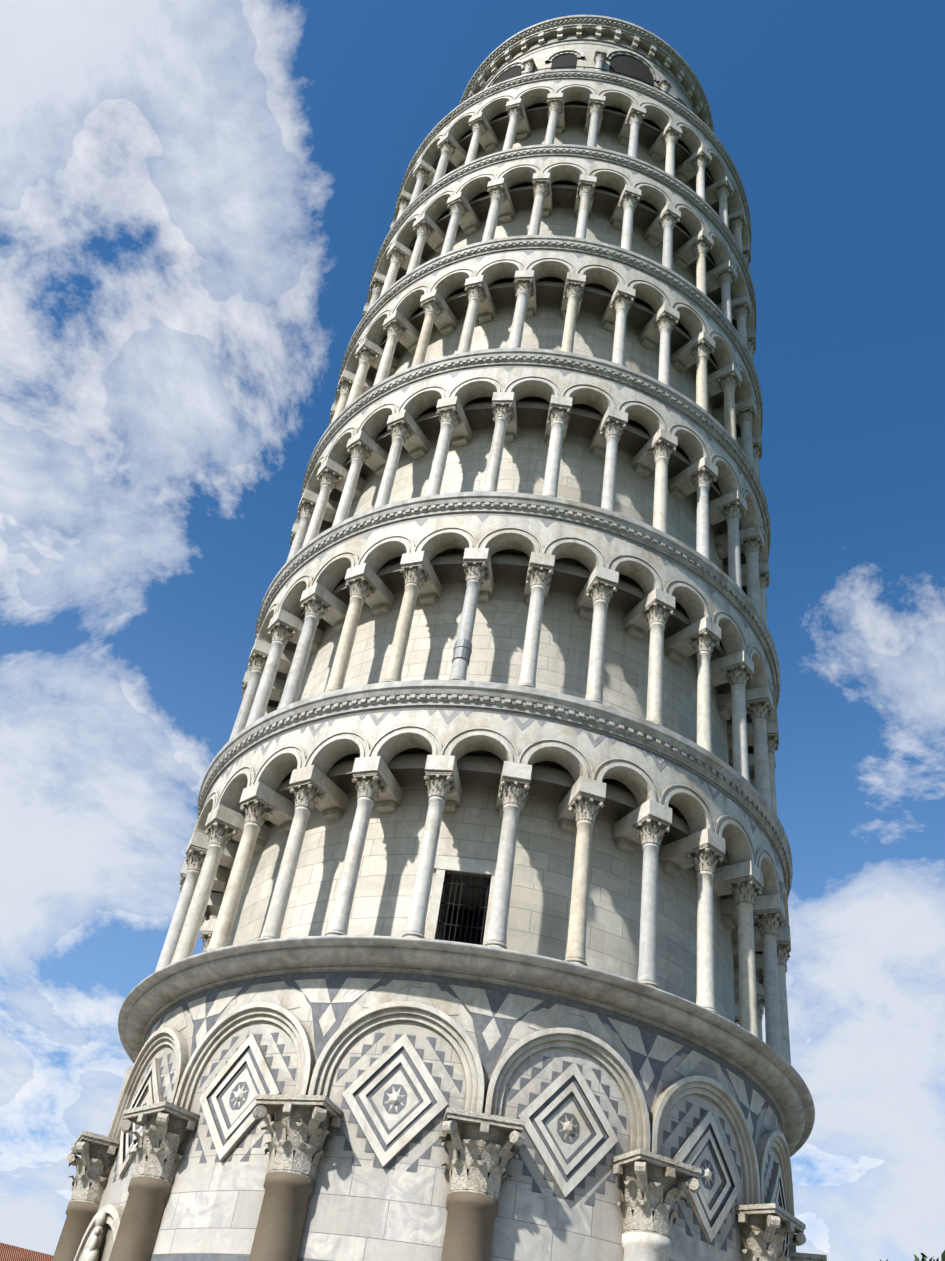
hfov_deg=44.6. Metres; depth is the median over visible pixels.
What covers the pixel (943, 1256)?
cypress
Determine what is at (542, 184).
log capital
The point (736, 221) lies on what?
log capital
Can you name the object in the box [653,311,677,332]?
log capital
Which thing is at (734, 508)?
log capital
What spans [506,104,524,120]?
log capital
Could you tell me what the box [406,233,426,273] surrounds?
column shaft
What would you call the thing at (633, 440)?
vault
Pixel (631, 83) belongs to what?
dentils
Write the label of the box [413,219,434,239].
column capital
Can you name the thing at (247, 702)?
column shaft
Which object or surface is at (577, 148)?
cornice
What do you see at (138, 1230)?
shaft base
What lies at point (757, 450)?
log capital
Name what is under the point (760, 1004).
log capital
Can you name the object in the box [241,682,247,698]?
log capital
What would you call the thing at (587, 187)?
log capital
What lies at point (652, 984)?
log column base
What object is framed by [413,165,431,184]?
column capital
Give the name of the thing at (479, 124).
log capital
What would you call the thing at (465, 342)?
column shaft
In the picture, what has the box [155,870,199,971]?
column shaft
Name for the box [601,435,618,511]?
log shaft
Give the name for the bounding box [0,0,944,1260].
sky
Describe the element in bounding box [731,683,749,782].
column shaft
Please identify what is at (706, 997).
column shaft
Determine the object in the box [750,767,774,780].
log capital
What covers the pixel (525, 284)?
log capital
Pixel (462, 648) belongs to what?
lead sleeve
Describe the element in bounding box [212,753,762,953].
ceiling
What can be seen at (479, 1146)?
base capital
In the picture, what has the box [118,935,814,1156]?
cornice
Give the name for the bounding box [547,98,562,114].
log capital
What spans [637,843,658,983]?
column shaft
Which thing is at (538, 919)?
drum wall
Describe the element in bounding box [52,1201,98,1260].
shaft base
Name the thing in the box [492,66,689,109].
belfry railing
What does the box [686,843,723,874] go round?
column capital
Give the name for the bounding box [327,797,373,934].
log shaft
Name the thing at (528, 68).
bel shaft
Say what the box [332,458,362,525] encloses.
column shaft
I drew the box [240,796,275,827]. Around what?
column capital
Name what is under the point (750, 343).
log capital
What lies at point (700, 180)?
log shaft
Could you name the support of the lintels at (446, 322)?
attached to the drum wall at (471, 827)
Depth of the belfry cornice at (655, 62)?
51.39 m
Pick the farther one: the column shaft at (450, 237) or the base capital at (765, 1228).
the column shaft at (450, 237)
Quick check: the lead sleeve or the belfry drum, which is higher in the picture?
the belfry drum
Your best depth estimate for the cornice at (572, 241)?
37.01 m
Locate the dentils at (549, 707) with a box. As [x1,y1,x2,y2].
[198,694,789,898]
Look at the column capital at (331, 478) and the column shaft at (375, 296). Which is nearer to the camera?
the column capital at (331, 478)
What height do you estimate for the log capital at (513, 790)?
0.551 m
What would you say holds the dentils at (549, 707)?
attached to the cornice at (534, 696)
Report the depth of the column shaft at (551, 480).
30.01 m
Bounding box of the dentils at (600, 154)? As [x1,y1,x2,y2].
[368,149,755,333]
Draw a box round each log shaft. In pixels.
[170,844,223,963]
[206,822,260,950]
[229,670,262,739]
[260,806,310,938]
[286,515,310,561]
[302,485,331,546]
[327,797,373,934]
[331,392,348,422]
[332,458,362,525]
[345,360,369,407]
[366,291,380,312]
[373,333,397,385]
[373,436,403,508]
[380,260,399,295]
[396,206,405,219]
[404,796,444,935]
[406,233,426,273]
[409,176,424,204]
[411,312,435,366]
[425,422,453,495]
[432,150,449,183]
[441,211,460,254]
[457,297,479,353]
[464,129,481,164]
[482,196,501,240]
[483,417,507,490]
[485,804,520,944]
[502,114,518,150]
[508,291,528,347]
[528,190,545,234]
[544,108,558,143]
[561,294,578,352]
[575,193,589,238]
[587,110,599,146]
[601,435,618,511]
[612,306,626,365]
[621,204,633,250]
[628,120,639,158]
[653,456,668,533]
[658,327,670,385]
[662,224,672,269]
[665,139,674,176]
[696,164,704,199]
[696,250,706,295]
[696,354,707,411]
[696,484,709,559]
[718,193,728,227]
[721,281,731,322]
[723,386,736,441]
[727,517,741,588]
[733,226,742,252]
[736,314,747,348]
[740,421,753,466]
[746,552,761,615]
[753,456,758,476]
[758,1016,762,1040]
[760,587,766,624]
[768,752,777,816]
[778,964,790,1063]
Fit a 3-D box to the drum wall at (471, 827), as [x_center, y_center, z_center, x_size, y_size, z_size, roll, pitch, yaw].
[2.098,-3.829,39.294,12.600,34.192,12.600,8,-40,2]
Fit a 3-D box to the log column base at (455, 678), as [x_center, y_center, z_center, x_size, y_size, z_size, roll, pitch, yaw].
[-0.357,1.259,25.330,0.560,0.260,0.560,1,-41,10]
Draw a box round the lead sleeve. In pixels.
[452,639,471,665]
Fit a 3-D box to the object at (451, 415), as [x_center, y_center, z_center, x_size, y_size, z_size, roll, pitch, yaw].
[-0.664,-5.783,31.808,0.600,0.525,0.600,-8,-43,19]
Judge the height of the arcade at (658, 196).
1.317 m
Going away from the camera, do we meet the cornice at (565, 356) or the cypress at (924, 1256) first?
the cornice at (565, 356)
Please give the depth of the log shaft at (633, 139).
41.97 m
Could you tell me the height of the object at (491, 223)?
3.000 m
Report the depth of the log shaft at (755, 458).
38.51 m
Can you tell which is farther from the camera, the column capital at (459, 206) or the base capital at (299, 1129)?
the column capital at (459, 206)
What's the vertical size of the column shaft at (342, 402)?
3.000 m
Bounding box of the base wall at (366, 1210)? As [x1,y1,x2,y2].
[97,981,778,1260]
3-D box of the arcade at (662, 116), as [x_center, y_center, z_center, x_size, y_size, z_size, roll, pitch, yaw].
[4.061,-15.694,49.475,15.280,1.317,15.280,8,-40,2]
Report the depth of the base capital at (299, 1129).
19.13 m
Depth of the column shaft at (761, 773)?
29.05 m
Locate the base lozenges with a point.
(392, 1106)
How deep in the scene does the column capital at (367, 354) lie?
37.98 m
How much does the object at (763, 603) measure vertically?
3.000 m
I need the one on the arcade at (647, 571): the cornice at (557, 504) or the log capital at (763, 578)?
the cornice at (557, 504)
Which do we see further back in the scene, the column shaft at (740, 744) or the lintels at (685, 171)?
the lintels at (685, 171)
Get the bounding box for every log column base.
[258,937,272,940]
[324,931,345,935]
[402,932,424,937]
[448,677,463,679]
[484,941,506,948]
[519,684,534,687]
[564,958,586,965]
[589,699,602,703]
[640,981,658,988]
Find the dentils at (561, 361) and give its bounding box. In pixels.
[301,356,769,554]
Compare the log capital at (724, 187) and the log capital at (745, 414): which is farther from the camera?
the log capital at (724, 187)
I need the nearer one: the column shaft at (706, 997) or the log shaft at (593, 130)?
the column shaft at (706, 997)
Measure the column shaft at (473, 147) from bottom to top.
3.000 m
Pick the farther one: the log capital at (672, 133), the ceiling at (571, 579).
the log capital at (672, 133)
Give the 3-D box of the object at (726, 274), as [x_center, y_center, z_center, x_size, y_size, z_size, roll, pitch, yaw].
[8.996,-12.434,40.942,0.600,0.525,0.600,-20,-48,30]
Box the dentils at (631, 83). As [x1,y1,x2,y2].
[394,73,750,248]
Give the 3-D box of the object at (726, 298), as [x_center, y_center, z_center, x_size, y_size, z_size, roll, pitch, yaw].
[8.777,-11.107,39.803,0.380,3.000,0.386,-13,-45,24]
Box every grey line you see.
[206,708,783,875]
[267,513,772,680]
[318,366,763,525]
[356,250,754,392]
[389,156,749,294]
[416,79,744,209]
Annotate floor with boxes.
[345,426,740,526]
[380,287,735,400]
[410,180,731,296]
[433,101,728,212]
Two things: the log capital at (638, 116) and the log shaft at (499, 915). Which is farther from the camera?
the log capital at (638, 116)
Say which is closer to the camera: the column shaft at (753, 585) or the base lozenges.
the base lozenges
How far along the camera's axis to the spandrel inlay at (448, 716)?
24.87 m
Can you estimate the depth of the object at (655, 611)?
27.77 m
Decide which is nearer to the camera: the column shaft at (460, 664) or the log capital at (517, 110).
the column shaft at (460, 664)
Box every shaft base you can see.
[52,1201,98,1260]
[109,1177,172,1260]
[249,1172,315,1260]
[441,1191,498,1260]
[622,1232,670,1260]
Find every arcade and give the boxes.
[192,706,788,1003]
[247,512,776,784]
[295,365,767,597]
[334,249,760,470]
[365,156,754,359]
[392,79,749,267]
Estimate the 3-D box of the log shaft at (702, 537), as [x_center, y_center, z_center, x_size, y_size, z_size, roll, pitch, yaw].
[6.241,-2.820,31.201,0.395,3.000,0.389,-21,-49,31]
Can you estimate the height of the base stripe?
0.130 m
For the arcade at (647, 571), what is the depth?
28.67 m
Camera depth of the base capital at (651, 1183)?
19.17 m
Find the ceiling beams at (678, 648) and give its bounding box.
[242,548,778,786]
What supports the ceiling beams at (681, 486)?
attached to the drum wall at (471, 827)
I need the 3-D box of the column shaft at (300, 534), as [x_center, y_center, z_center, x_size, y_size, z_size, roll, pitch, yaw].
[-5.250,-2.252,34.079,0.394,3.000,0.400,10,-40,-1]
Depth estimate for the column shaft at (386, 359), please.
35.99 m
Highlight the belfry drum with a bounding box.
[521,44,690,109]
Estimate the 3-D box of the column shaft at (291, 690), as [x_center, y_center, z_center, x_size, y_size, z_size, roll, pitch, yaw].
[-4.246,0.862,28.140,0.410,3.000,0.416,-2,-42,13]
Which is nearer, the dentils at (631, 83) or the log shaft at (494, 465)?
the log shaft at (494, 465)
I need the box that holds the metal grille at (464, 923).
[435,871,491,944]
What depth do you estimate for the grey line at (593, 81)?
44.59 m
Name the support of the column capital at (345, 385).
on the column shaft at (342, 402)
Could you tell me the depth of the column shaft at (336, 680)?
27.20 m
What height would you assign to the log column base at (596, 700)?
0.260 m
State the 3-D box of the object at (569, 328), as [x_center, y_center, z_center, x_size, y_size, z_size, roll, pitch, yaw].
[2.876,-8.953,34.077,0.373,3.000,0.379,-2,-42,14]
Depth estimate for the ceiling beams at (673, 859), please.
25.14 m
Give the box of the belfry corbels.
[468,25,706,124]
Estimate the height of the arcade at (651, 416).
1.317 m
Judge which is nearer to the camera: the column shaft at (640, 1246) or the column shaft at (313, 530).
the column shaft at (640, 1246)
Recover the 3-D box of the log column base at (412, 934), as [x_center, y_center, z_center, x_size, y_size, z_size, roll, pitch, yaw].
[-1.112,5.820,21.416,0.560,0.260,0.560,1,-41,10]
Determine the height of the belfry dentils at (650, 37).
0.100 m
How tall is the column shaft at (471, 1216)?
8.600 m
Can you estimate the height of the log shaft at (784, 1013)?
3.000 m
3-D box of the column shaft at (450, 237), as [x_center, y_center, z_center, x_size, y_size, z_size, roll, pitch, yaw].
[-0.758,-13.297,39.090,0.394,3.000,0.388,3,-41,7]
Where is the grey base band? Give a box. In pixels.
[144,972,781,1131]
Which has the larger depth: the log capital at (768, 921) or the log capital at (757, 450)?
the log capital at (757, 450)
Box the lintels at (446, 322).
[329,270,761,479]
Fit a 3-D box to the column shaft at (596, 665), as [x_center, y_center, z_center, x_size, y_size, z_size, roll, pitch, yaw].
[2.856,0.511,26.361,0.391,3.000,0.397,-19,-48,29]
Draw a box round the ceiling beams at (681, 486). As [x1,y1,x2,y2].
[290,392,769,608]
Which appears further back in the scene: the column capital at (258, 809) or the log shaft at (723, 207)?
the log shaft at (723, 207)
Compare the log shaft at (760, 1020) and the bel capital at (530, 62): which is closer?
the log shaft at (760, 1020)
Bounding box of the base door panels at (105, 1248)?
[98,1225,112,1260]
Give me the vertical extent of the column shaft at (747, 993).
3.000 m
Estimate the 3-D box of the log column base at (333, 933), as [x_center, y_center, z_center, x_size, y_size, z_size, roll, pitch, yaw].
[-2.596,5.893,21.788,0.560,0.260,0.560,-7,-43,18]
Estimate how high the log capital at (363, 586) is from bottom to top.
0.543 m
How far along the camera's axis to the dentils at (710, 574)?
29.36 m
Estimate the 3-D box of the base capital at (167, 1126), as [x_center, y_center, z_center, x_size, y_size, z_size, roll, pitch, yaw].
[-5.558,9.361,20.744,1.380,1.150,1.380,-26,-51,34]
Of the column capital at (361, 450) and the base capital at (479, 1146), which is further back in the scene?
the column capital at (361, 450)
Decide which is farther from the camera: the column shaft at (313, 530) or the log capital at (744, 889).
the column shaft at (313, 530)
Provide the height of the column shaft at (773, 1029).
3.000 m
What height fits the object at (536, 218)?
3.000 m
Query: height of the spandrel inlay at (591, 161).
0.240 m
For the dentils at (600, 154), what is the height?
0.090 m
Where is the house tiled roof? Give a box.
[0,1242,52,1260]
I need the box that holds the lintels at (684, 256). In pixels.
[362,173,755,349]
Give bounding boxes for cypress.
[914,1253,938,1260]
[941,1250,944,1260]
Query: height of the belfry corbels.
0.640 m
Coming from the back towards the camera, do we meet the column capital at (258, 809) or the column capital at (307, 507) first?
the column capital at (307, 507)
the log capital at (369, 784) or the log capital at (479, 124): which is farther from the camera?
the log capital at (479, 124)
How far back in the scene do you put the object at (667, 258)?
38.42 m
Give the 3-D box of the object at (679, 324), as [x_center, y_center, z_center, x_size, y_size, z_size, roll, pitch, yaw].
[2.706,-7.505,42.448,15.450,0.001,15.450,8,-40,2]
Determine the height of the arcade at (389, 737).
1.317 m
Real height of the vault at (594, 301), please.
0.620 m
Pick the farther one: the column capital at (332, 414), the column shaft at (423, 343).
the column capital at (332, 414)
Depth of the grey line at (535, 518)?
28.90 m
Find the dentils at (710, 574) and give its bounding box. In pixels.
[255,502,778,705]
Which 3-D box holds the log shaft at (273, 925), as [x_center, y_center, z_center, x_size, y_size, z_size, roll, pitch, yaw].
[-3.778,4.946,23.436,0.376,3.000,0.382,-23,-50,32]
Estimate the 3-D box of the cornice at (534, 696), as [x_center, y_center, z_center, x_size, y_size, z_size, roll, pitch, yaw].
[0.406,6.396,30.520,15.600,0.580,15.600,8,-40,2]
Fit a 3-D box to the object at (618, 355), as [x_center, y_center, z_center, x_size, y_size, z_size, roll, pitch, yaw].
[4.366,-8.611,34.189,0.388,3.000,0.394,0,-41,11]
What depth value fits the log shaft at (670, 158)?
42.35 m
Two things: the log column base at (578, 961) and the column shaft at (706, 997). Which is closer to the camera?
the log column base at (578, 961)
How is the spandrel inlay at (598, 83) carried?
attached to the arcade at (662, 116)
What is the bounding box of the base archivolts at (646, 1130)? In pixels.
[107,1001,795,1251]
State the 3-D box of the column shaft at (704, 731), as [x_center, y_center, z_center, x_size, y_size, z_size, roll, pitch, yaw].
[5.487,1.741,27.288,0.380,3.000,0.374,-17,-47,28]
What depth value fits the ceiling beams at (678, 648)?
29.02 m
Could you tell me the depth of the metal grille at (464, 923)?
24.30 m
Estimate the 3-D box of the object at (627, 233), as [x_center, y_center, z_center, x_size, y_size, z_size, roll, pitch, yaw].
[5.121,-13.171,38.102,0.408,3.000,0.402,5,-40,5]
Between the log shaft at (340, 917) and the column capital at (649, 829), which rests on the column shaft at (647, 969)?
the column capital at (649, 829)
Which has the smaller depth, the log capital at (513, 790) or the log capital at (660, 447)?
the log capital at (513, 790)
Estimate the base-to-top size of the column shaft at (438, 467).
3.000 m
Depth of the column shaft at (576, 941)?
22.26 m
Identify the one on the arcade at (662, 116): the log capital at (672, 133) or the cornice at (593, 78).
the cornice at (593, 78)
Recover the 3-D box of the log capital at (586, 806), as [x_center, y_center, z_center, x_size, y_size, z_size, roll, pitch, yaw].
[2.322,3.736,23.594,0.600,0.548,0.600,17,-41,-9]
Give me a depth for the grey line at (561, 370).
32.82 m
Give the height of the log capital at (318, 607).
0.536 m
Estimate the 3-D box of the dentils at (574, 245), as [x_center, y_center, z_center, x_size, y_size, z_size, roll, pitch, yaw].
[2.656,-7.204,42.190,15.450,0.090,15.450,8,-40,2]
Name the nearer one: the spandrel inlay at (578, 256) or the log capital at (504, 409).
the log capital at (504, 409)
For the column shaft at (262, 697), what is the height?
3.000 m
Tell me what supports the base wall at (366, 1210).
on the ground
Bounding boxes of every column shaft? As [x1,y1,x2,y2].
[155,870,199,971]
[245,641,284,726]
[277,615,318,708]
[325,595,363,691]
[383,583,418,680]
[449,579,480,679]
[518,585,545,686]
[542,421,564,497]
[565,820,593,961]
[585,599,607,702]
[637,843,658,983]
[646,622,664,724]
[696,871,716,1010]
[697,651,712,752]
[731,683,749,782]
[737,902,758,1037]
[752,718,770,805]
[762,934,782,1056]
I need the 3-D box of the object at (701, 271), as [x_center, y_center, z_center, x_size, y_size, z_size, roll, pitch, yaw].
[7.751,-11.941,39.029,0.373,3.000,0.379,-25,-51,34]
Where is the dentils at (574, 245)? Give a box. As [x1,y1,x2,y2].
[338,241,761,433]
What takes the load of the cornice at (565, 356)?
on the arcade at (651, 416)
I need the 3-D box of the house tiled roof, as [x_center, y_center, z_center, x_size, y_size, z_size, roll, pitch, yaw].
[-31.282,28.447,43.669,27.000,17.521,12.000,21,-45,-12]
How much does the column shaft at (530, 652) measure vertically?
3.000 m
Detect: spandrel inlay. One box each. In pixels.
[205,710,779,864]
[265,515,766,664]
[331,367,758,510]
[367,251,752,387]
[397,157,746,285]
[422,80,742,203]
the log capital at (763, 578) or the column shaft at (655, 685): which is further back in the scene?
the log capital at (763, 578)
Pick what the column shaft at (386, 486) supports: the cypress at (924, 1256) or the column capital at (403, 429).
the column capital at (403, 429)
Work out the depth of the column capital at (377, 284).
42.93 m
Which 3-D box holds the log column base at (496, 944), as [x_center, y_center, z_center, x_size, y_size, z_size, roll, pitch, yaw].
[0.409,5.957,21.283,0.560,0.260,0.560,9,-40,0]
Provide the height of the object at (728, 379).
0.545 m
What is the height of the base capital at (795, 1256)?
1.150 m
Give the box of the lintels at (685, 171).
[389,93,750,261]
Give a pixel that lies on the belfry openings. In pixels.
(630, 66)
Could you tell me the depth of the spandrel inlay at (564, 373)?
32.74 m
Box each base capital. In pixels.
[66,1130,119,1204]
[120,1101,199,1183]
[252,1094,342,1180]
[439,1107,524,1200]
[612,1148,701,1239]
[735,1203,805,1260]
[789,1252,826,1260]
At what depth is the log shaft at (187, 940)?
25.08 m
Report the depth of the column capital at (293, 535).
36.29 m
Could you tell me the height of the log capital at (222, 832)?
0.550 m
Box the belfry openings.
[493,54,653,86]
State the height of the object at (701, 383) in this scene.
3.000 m
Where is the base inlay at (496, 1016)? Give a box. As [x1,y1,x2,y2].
[112,978,780,1251]
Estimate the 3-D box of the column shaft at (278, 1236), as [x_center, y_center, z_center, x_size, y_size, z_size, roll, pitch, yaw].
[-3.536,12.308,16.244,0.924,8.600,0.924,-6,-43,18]
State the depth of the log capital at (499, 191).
39.55 m
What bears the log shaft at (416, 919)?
on the floor
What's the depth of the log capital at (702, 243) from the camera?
40.08 m
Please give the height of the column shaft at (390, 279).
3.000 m
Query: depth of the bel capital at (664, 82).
49.66 m
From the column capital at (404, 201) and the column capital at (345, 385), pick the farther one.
the column capital at (404, 201)
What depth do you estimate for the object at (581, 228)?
37.92 m
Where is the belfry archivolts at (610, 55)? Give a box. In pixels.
[486,48,688,107]
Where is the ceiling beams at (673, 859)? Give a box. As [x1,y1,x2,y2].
[180,755,790,1016]
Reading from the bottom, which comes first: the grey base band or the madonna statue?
the madonna statue
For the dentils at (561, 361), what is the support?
attached to the cornice at (565, 356)
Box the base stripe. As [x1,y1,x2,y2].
[150,1253,329,1260]
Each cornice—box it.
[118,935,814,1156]
[198,680,792,895]
[255,491,779,706]
[301,348,770,557]
[338,235,762,434]
[370,144,756,334]
[397,69,750,245]
[459,15,713,132]
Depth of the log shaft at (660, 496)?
30.52 m
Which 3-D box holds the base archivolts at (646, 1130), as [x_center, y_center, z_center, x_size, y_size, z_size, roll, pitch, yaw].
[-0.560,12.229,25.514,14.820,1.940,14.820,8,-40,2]
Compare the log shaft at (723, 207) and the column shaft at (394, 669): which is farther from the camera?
the log shaft at (723, 207)
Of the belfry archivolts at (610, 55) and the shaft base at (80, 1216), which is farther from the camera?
the belfry archivolts at (610, 55)
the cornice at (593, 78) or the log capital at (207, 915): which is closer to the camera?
the log capital at (207, 915)
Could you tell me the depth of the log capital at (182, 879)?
28.45 m
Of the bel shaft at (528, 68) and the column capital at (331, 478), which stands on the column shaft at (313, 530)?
the column capital at (331, 478)
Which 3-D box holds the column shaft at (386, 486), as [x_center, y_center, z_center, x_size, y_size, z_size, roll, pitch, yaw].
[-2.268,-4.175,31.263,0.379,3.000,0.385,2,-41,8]
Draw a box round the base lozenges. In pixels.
[119,1033,788,1260]
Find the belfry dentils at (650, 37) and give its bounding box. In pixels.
[462,19,712,131]
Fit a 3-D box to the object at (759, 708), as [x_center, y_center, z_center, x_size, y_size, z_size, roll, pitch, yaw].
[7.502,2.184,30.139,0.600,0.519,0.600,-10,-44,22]
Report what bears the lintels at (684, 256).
attached to the drum wall at (471, 827)
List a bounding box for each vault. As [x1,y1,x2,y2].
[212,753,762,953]
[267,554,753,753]
[320,401,746,594]
[366,281,740,436]
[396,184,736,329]
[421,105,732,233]
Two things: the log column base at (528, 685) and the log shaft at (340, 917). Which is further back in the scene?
the log column base at (528, 685)
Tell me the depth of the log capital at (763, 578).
35.00 m
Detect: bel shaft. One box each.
[524,66,531,74]
[595,58,603,70]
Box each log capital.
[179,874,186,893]
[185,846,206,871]
[200,931,212,951]
[202,906,210,924]
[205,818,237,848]
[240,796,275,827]
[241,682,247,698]
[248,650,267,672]
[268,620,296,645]
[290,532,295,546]
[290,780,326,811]
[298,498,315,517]
[300,594,330,620]
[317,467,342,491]
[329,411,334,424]
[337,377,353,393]
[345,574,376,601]
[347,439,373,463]
[352,772,387,802]
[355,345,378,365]
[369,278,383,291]
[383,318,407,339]
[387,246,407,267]
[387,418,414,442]
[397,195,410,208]
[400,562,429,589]
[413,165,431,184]
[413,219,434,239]
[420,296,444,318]
[424,771,455,802]
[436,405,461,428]
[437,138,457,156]
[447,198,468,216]
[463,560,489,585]
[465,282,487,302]
[469,117,488,135]
[487,184,507,202]
[492,402,513,422]
[498,777,529,808]
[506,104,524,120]
[514,278,533,297]
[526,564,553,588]
[532,179,549,197]
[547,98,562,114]
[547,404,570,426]
[563,280,584,301]
[569,792,604,824]
[576,181,595,200]
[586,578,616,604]
[587,100,604,117]
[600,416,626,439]
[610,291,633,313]
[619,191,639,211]
[625,109,644,128]
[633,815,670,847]
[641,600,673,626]
[648,438,675,460]
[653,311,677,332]
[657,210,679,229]
[660,127,680,144]
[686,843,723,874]
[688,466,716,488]
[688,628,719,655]
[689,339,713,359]
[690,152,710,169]
[690,236,712,255]
[713,182,732,198]
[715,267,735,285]
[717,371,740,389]
[719,499,745,521]
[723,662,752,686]
[727,876,761,905]
[728,215,745,232]
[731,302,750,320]
[735,406,756,425]
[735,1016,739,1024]
[740,535,763,555]
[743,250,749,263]
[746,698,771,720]
[747,337,754,352]
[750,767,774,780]
[753,443,761,459]
[753,909,783,937]
[757,995,764,1017]
[758,968,763,989]
[759,572,768,590]
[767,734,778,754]
[776,941,789,966]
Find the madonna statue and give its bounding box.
[81,1211,106,1260]
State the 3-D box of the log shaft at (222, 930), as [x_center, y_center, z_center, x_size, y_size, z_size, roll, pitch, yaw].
[-5.001,5.422,24.226,0.403,3.000,0.396,-13,-45,24]
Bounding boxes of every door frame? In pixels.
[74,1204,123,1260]
[426,855,496,944]
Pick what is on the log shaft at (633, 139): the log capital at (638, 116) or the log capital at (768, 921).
the log capital at (638, 116)
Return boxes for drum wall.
[228,869,734,1022]
[237,127,733,1002]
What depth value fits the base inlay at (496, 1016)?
20.91 m
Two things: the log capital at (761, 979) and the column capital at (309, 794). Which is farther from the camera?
the log capital at (761, 979)
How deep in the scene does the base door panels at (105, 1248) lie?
20.67 m
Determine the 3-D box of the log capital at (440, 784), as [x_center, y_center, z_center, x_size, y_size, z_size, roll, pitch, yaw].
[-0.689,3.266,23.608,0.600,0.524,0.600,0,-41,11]
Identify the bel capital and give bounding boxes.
[522,58,535,70]
[594,50,606,62]
[657,78,672,91]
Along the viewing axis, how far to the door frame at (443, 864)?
23.45 m
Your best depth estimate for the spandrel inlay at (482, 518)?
28.82 m

